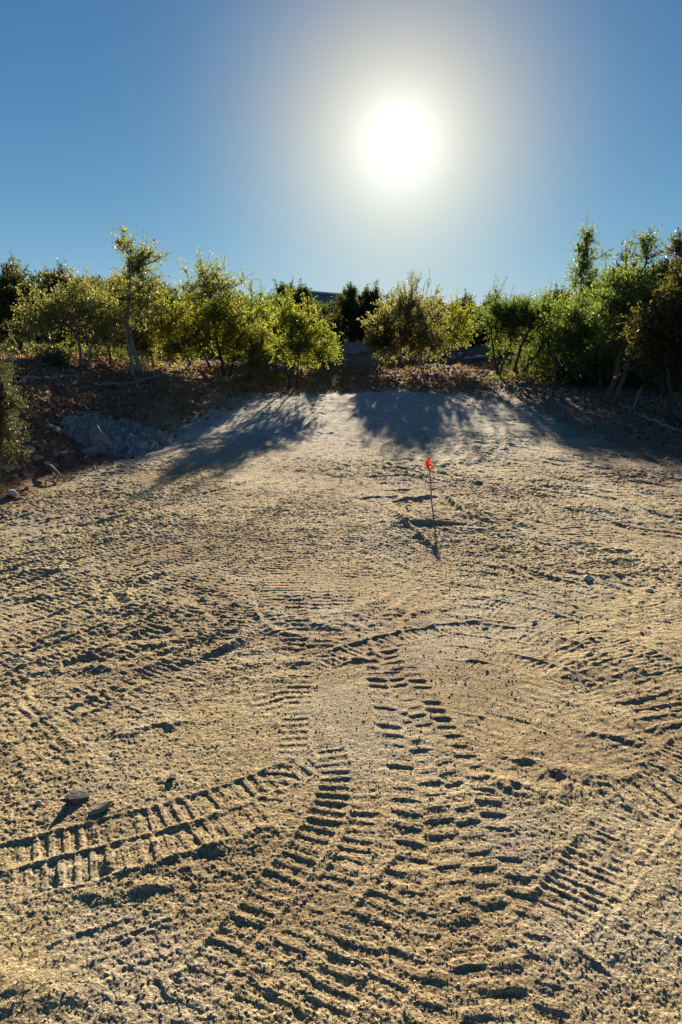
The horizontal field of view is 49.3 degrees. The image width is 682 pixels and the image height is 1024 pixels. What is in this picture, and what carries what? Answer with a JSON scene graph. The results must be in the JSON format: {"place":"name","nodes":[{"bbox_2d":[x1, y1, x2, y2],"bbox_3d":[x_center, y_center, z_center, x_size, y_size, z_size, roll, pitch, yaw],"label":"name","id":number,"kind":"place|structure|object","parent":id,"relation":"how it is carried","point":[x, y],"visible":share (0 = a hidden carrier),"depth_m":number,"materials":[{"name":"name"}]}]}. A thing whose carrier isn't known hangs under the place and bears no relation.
{"place":"outdoors","nodes":[
{"label":"outdoors","id":0,"kind":"place"},
{"bbox_2d":[0,338,681,1023],"bbox_3d":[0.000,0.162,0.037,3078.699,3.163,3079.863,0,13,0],"label":"ground","id":1,"kind":"structure","parent":0,"point":[386,428],"depth_m":3.56,"materials":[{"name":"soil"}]},
{"bbox_2d":[1,465,15,470],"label":"rubble rock","id":2,"kind":"object","parent":1,"relation":"on","point":[11,467],"visible":0.92,"depth_m":9.04,"materials":[{"name":"beige stone"}]},
{"bbox_2d":[7,489,17,497],"bbox_3d":[-3.682,-0.199,8.340,0.152,0.108,0.128,0,13,0],"label":"boulder","id":3,"kind":"object","parent":1,"relation":"on","point":[12,492],"visible":0.96,"depth_m":8.28,"materials":[{"name":"stone"}]},
{"bbox_2d":[0,320,37,483],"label":"shrub","id":4,"kind":"object","parent":1,"relation":"on","point":[9,399],"visible":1,"depth_m":8.56,"materials":[{"name":"green plant"}]},
{"bbox_2d":[5,352,35,361],"bbox_3d":[-7.327,-3.391,16.873,0.729,0.472,0.916,-2,13,-7],"label":"branch","id":5,"kind":"object","parent":1,"relation":"on","point":[12,357],"visible":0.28,"depth_m":16.97,"materials":[{"name":"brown wood"}]},
{"bbox_2d":[24,444,31,454],"bbox_3d":[-4.159,-0.829,9.875,0.083,0.140,0.237,-8,15,-30],"label":"rubble rock","id":6,"kind":"object","parent":1,"relation":"on","point":[26,445],"visible":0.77,"depth_m":9.83,"materials":[{"name":"grey stone"}]},
{"bbox_2d":[0,251,63,353],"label":"juniper tree","id":7,"kind":"object","parent":1,"relation":"on","point":[11,276],"visible":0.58,"depth_m":21.33,"materials":[{"name":"green plant"}]},
{"bbox_2d":[32,454,42,460],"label":"rubble rock","id":8,"kind":"object","parent":1,"relation":"on","point":[36,457],"visible":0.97,"depth_m":9.84,"materials":[{"name":"beige stone"}]},
{"bbox_2d":[17,366,70,380],"bbox_3d":[-5.955,-2.801,15.086,0.616,0.317,3.702,-2,13,-8],"label":"log","id":9,"kind":"object","parent":1,"relation":"on","point":[35,378],"visible":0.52,"depth_m":14.13,"materials":[{"name":"grey wood"}]},
{"bbox_2d":[45,424,56,428],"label":"rubble rock","id":10,"kind":"object","parent":1,"relation":"on","point":[50,426],"visible":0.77,"depth_m":11.03,"materials":[{"name":"grey stone"}]},
{"bbox_2d":[31,342,80,369],"bbox_3d":[-6.876,-3.406,17.610,1.444,1.264,1.464,0,13,0],"label":"bush","id":11,"kind":"object","parent":1,"relation":"on","point":[57,358],"visible":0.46,"depth_m":17.54,"materials":[{"name":"green plant"}]},
{"bbox_2d":[45,464,66,479],"bbox_3d":[-3.644,-0.521,9.469,0.049,0.137,0.662,-10,17,-38],"label":"branch","id":12,"kind":"object","parent":1,"relation":"on","point":[52,467],"visible":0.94,"depth_m":9.44,"materials":[{"name":"brown wood"}]},
{"bbox_2d":[52,427,61,434],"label":"rubble rock","id":13,"kind":"object","parent":1,"relation":"on","point":[56,430],"visible":0.98,"depth_m":10.98,"materials":[{"name":"grey stone"}]},
{"bbox_2d":[2,262,132,367],"bbox_3d":[-6.565,-4.757,18.406,3.062,2.682,2.936,0,13,0],"label":"oak tree","id":14,"kind":"object","parent":1,"relation":"on","point":[49,317],"visible":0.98,"depth_m":18.00,"materials":[{"name":"green plant"}]},
{"bbox_2d":[36,259,99,326],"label":"juniper tree","id":15,"kind":"object","parent":1,"relation":"on","point":[63,280],"visible":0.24,"depth_m":32.97,"materials":[{"name":"green plant"}]},
{"bbox_2d":[62,787,89,804],"bbox_3d":[-0.997,1.083,2.815,0.083,0.050,0.101,0,13,0],"label":"stone","id":16,"kind":"object","parent":1,"relation":"on","point":[76,796],"visible":1,"depth_m":2.81,"materials":[{"name":"grey stone"}]},
{"bbox_2d":[0,340,167,363],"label":"undergrowth","id":17,"kind":"object","parent":1,"relation":"on","point":[123,355],"visible":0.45,"depth_m":22.99,"materials":[{"name":"green plant"}]},
{"bbox_2d":[80,445,97,455],"bbox_3d":[-3.730,-0.903,10.997,0.257,0.161,0.201,-5,14,-20],"label":"boulder","id":18,"kind":"object","parent":1,"relation":"on","point":[91,450],"visible":0.93,"depth_m":10.93,"materials":[{"name":"grey stone"}]},
{"bbox_2d":[74,409,108,413],"bbox_3d":[-4.258,-1.742,12.901,0.269,0.071,0.673,11,17,40],"label":"branch","id":19,"kind":"object","parent":1,"relation":"on","point":[90,413],"visible":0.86,"depth_m":12.72,"materials":[{"name":"brown wood"}]},
{"bbox_2d":[88,423,105,454],"bbox_3d":[-3.662,-1.084,11.145,0.247,0.517,0.189,0,13,0],"label":"boulder","id":20,"kind":"object","parent":1,"relation":"on","point":[96,436],"visible":0.83,"depth_m":11.09,"materials":[{"name":"grey stone"}]},
{"bbox_2d":[60,267,136,364],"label":"oak tree","id":21,"kind":"object","parent":1,"relation":"on","point":[110,280],"visible":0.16,"depth_m":20.80,"materials":[{"name":"green plant"}]},
{"bbox_2d":[88,799,113,815],"bbox_3d":[-0.889,1.096,2.749,0.108,0.030,0.036,-11,17,-40],"label":"stone","id":22,"kind":"object","parent":1,"relation":"on","point":[101,807],"visible":1,"depth_m":2.75,"materials":[{"name":"beige stone"}]},
{"bbox_2d":[80,365,135,373],"bbox_3d":[-5.652,-3.483,18.362,0.209,0.228,2.325,4,14,17],"label":"log","id":23,"kind":"object","parent":1,"relation":"on","point":[128,369],"visible":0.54,"depth_m":18.22,"materials":[{"name":"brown wood"}]},
{"bbox_2d":[89,272,135,333],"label":"juniper tree","id":24,"kind":"object","parent":1,"relation":"on","point":[99,283],"visible":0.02,"depth_m":34.52,"materials":[{"name":"green plant"}]},
{"bbox_2d":[60,411,174,456],"bbox_3d":[-3.624,-1.262,12.289,1.949,0.770,2.683,2,13,10],"label":"rock outcrop","id":25,"kind":"object","parent":1,"relation":"on","point":[124,437],"visible":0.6,"depth_m":11.86,"materials":[{"name":"stone"}]},
{"bbox_2d":[91,374,159,386],"bbox_3d":[-4.732,-2.946,16.660,0.125,0.215,2.734,4,14,18],"label":"log","id":26,"kind":"object","parent":1,"relation":"on","point":[116,384],"visible":0.92,"depth_m":16.42,"materials":[{"name":"grey wood"}]},
{"bbox_2d":[104,219,173,374],"bbox_3d":[-4.898,-5.100,17.942,1.745,3.693,1.506,0,13,0],"label":"elm tree","id":27,"kind":"object","parent":1,"relation":"on","point":[138,264],"visible":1,"depth_m":17.73,"materials":[{"name":"green plant"}]},
{"bbox_2d":[118,278,166,368],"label":"oak tree","id":28,"kind":"object","parent":1,"relation":"on","point":[143,348],"visible":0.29,"depth_m":21.72,"materials":[{"name":"green plant"}]},
{"bbox_2d":[136,338,154,366],"bbox_3d":[-5.074,-4.110,18.971,0.939,0.782,0.604,-9,16,-33],"label":"branch","id":29,"kind":"object","parent":1,"relation":"on","point":[143,353],"visible":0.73,"depth_m":18.96,"materials":[{"name":"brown wood"}]},
{"bbox_2d":[132,283,180,329],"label":"juniper tree","id":30,"kind":"object","parent":1,"relation":"on","point":[172,298],"visible":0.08,"depth_m":35.13,"materials":[{"name":"green plant"}]},
{"bbox_2d":[136,279,205,366],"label":"oak tree","id":31,"kind":"object","parent":1,"relation":"on","point":[165,325],"visible":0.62,"depth_m":20.99,"materials":[{"name":"green plant"}]},
{"bbox_2d":[167,773,175,781],"bbox_3d":[-0.673,1.055,2.942,0.034,0.017,0.049,0,13,0],"label":"stone","id":32,"kind":"object","parent":1,"relation":"on","point":[171,777],"visible":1,"depth_m":2.94,"materials":[{"name":"grey stone"}]},
{"bbox_2d":[156,307,219,370],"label":"oak tree","id":33,"kind":"object","parent":1,"relation":"on","point":[182,344],"visible":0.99,"depth_m":19.62,"materials":[{"name":"green plant"}]},
{"bbox_2d":[163,294,227,356],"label":"juniper tree","id":34,"kind":"object","parent":1,"relation":"on","point":[197,319],"visible":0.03,"depth_m":35.34,"materials":[{"name":"green plant"}]},
{"bbox_2d":[170,247,278,376],"bbox_3d":[-3.166,-5.441,20.355,2.941,3.568,2.917,0,13,0],"label":"oak tree","id":35,"kind":"object","parent":1,"relation":"on","point":[219,307],"visible":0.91,"depth_m":20.17,"materials":[{"name":"green plant"}]},
{"bbox_2d":[222,309,280,379],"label":"oak sapling","id":36,"kind":"object","parent":1,"relation":"on","point":[259,348],"visible":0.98,"depth_m":19.84,"materials":[{"name":"green plant"}]},
{"bbox_2d":[230,372,287,381],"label":"grass","id":37,"kind":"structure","parent":1,"relation":"on","point":[267,377],"depth_m":20.19,"materials":[{"name":"plant"}]},
{"bbox_2d":[235,278,305,369],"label":"oak tree","id":38,"kind":"object","parent":1,"relation":"on","point":[260,294],"visible":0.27,"depth_m":24.13,"materials":[{"name":"green plant"}]},
{"bbox_2d":[267,278,296,347],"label":"juniper tree","id":39,"kind":"object","parent":1,"relation":"on","point":[280,288],"visible":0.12,"depth_m":33.47,"materials":[{"name":"green plant"}]},
{"bbox_2d":[0,346,596,390],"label":"dry weeds","id":40,"kind":"object","parent":1,"relation":"on","point":[383,377],"visible":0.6,"depth_m":20.98,"materials":[{"name":"brown plant"}]},
{"bbox_2d":[257,281,345,387],"bbox_3d":[-1.099,-4.605,19.401,2.452,2.835,1.807,0,13,0],"label":"oak tree","id":41,"kind":"object","parent":1,"relation":"on","point":[298,343],"visible":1,"depth_m":19.21,"materials":[{"name":"green plant"}]},
{"bbox_2d":[282,278,321,353],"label":"juniper tree","id":42,"kind":"object","parent":1,"relation":"on","point":[299,291],"visible":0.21,"depth_m":29.70,"materials":[{"name":"green plant"}]},
{"bbox_2d":[296,289,343,305],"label":"metal building","id":43,"kind":"structure","parent":1,"relation":"on","point":[324,297],"depth_m":59.63,"materials":[{"name":"grey metal"}]},
{"bbox_2d":[300,296,348,366],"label":"oak tree","id":44,"kind":"object","parent":1,"relation":"on","point":[336,329],"visible":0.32,"depth_m":26.65,"materials":[{"name":"green plant"}]},
{"bbox_2d":[315,334,343,377],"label":"oak sapling","id":45,"kind":"object","parent":1,"relation":"on","point":[329,361],"visible":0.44,"depth_m":21.95,"materials":[{"name":"green plant"}]},
{"bbox_2d":[317,296,347,340],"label":"juniper tree","id":46,"kind":"object","parent":1,"relation":"on","point":[323,309],"visible":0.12,"depth_m":37.14,"materials":[{"name":"green plant"}]},
{"bbox_2d":[0,258,678,387],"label":"woodland","id":47,"kind":"object","parent":1,"relation":"on","point":[552,369],"visible":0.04,"depth_m":25.17,"materials":[{"name":"green plant"}]},
{"bbox_2d":[0,353,681,503],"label":"leaf litter","id":48,"kind":"object","parent":1,"relation":"on","point":[48,419],"visible":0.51,"depth_m":16.85,"materials":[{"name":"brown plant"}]},
{"bbox_2d":[328,281,360,343],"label":"juniper tree","id":49,"kind":"object","parent":1,"relation":"on","point":[348,302],"visible":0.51,"depth_m":33.14,"materials":[{"name":"green plant"}]},
{"bbox_2d":[348,351,358,354],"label":"berm rock","id":50,"kind":"object","parent":1,"relation":"on","point":[353,352],"visible":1,"depth_m":30.27,"materials":[{"name":"beige stone"}]},
{"bbox_2d":[347,280,390,344],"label":"juniper tree","id":51,"kind":"object","parent":1,"relation":"on","point":[366,299],"visible":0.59,"depth_m":32.07,"materials":[{"name":"green plant"}]},
{"bbox_2d":[361,300,419,373],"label":"oak tree","id":52,"kind":"object","parent":1,"relation":"on","point":[373,343],"visible":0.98,"depth_m":23.55,"materials":[{"name":"green plant"}]},
{"bbox_2d":[366,291,415,340],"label":"juniper tree","id":53,"kind":"object","parent":1,"relation":"on","point":[390,304],"visible":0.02,"depth_m":37.17,"materials":[{"name":"green plant"}]},
{"bbox_2d":[356,274,461,370],"bbox_3d":[2.237,-6.063,24.186,3.098,3.264,2.863,-3,13,-15],"label":"oak tree","id":54,"kind":"object","parent":1,"relation":"on","point":[419,343],"visible":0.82,"depth_m":23.92,"materials":[{"name":"green plant"}]},
{"bbox_2d":[393,268,436,365],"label":"elm tree","id":55,"kind":"object","parent":1,"relation":"on","point":[415,283],"visible":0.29,"depth_m":26.95,"materials":[{"name":"green plant"}]},
{"bbox_2d":[425,457,433,502],"bbox_3d":[0.930,-0.294,7.850,0.095,0.575,0.040,0,13,0],"label":"survey flag","id":56,"kind":"object","parent":1,"relation":"on","point":[427,464],"visible":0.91,"depth_m":7.81,"materials":[{"name":"red plastic"}]},
{"bbox_2d":[432,287,481,367],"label":"oak tree","id":57,"kind":"object","parent":1,"relation":"on","point":[463,323],"visible":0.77,"depth_m":25.96,"materials":[{"name":"green plant"}]},
{"bbox_2d":[441,288,482,347],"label":"juniper tree","id":58,"kind":"object","parent":1,"relation":"on","point":[464,301],"visible":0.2,"depth_m":36.52,"materials":[{"name":"green plant"}]},
{"bbox_2d":[463,356,474,359],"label":"berm rock","id":59,"kind":"object","parent":1,"relation":"on","point":[469,358],"visible":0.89,"depth_m":30.03,"materials":[{"name":"stone"}]},
{"bbox_2d":[475,354,487,358],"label":"berm rock","id":60,"kind":"object","parent":1,"relation":"on","point":[481,356],"visible":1,"depth_m":30.02,"materials":[{"name":"stone"}]},
{"bbox_2d":[470,286,506,346],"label":"juniper tree","id":61,"kind":"object","parent":1,"relation":"on","point":[483,340],"visible":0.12,"depth_m":37.09,"materials":[{"name":"green plant"}]},
{"bbox_2d":[485,346,491,352],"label":"berm rock","id":62,"kind":"object","parent":1,"relation":"on","point":[487,349],"visible":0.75,"depth_m":30.55,"materials":[{"name":"grey stone"}]},
{"bbox_2d":[464,273,535,375],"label":"oak tree","id":63,"kind":"object","parent":1,"relation":"on","point":[495,307],"visible":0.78,"depth_m":22.59,"materials":[{"name":"green plant"}]},
{"bbox_2d":[481,372,562,381],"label":"grass","id":64,"kind":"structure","parent":1,"relation":"on","point":[497,377],"depth_m":21.93,"materials":[{"name":"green plant"}]},
{"bbox_2d":[489,283,574,374],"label":"oak tree","id":65,"kind":"object","parent":1,"relation":"on","point":[531,319],"visible":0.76,"depth_m":22.03,"materials":[{"name":"green plant"}]},
{"bbox_2d":[528,282,569,350],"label":"juniper tree","id":66,"kind":"object","parent":1,"relation":"on","point":[556,290],"visible":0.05,"depth_m":26.00,"materials":[{"name":"green plant"}]},
{"bbox_2d":[547,212,614,361],"bbox_3d":[7.176,-6.273,22.062,1.982,5.040,1.492,-5,14,-21],"label":"elm tree","id":67,"kind":"object","parent":1,"relation":"on","point":[581,272],"visible":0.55,"depth_m":21.87,"materials":[{"name":"green plant"}]},
{"bbox_2d":[531,275,639,392],"bbox_3d":[6.325,-4.463,18.901,2.928,3.069,2.276,0,13,0],"label":"oak tree","id":68,"kind":"object","parent":1,"relation":"on","point":[575,316],"visible":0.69,"depth_m":18.77,"materials":[{"name":"green plant"}]},
{"bbox_2d":[583,575,593,580],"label":"stone","id":69,"kind":"object","parent":1,"relation":"on","point":[587,577],"visible":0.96,"depth_m":5.38,"materials":[{"name":"stone"}]},
{"bbox_2d":[499,344,681,391],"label":"undergrowth","id":70,"kind":"object","parent":1,"relation":"on","point":[636,378],"visible":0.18,"depth_m":21.42,"materials":[{"name":"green plant"}]},
{"bbox_2d":[591,240,647,386],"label":"juniper tree","id":71,"kind":"object","parent":1,"relation":"on","point":[631,256],"visible":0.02,"depth_m":20.80,"materials":[{"name":"green plant"}]},
{"bbox_2d":[613,572,625,576],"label":"stone","id":72,"kind":"object","parent":1,"relation":"on","point":[620,574],"visible":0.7,"depth_m":5.48,"materials":[{"name":"beige stone"}]},
{"bbox_2d":[575,223,673,404],"bbox_3d":[6.514,-4.327,16.605,2.400,3.988,2.452,0,13,0],"label":"oak tree","id":73,"kind":"object","parent":1,"relation":"on","point":[623,292],"visible":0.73,"depth_m":16.26,"materials":[{"name":"green plant"}]},
{"bbox_2d":[632,387,641,407],"bbox_3d":[6.262,-2.452,15.652,0.042,0.504,0.544,11,17,38],"label":"branch","id":74,"kind":"object","parent":1,"relation":"on","point":[636,398],"visible":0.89,"depth_m":15.60,"materials":[{"name":"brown wood"}]},
{"bbox_2d":[614,226,681,426],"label":"elm tree","id":75,"kind":"object","parent":1,"relation":"on","point":[662,334],"visible":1,"depth_m":13.61,"materials":[{"name":"green plant"}]},
{"bbox_2d":[615,401,681,432],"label":"log","id":76,"kind":"object","parent":1,"relation":"on","point":[666,425],"visible":0.81,"depth_m":14.30,"materials":[{"name":"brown wood"}]},
{"bbox_2d":[645,587,653,591],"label":"stone","id":77,"kind":"object","parent":1,"relation":"on","point":[649,589],"visible":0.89,"depth_m":5.11,"materials":[{"name":"stone"}]},
{"bbox_2d":[623,250,681,395],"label":"juniper tree","id":78,"kind":"object","parent":1,"relation":"on","point":[661,271],"visible":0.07,"depth_m":17.93,"materials":[{"name":"green plant"}]},
{"bbox_2d":[629,398,681,420],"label":"log","id":79,"kind":"object","parent":1,"relation":"on","point":[679,418],"visible":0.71,"depth_m":15.25,"materials":[{"name":"grey wood"}]},
{"bbox_2d":[0,0,681,323],"label":"sky","id":80,"kind":"structure","parent":0,"point":[326,144],"materials":[{"name":"blue"}]}
]}

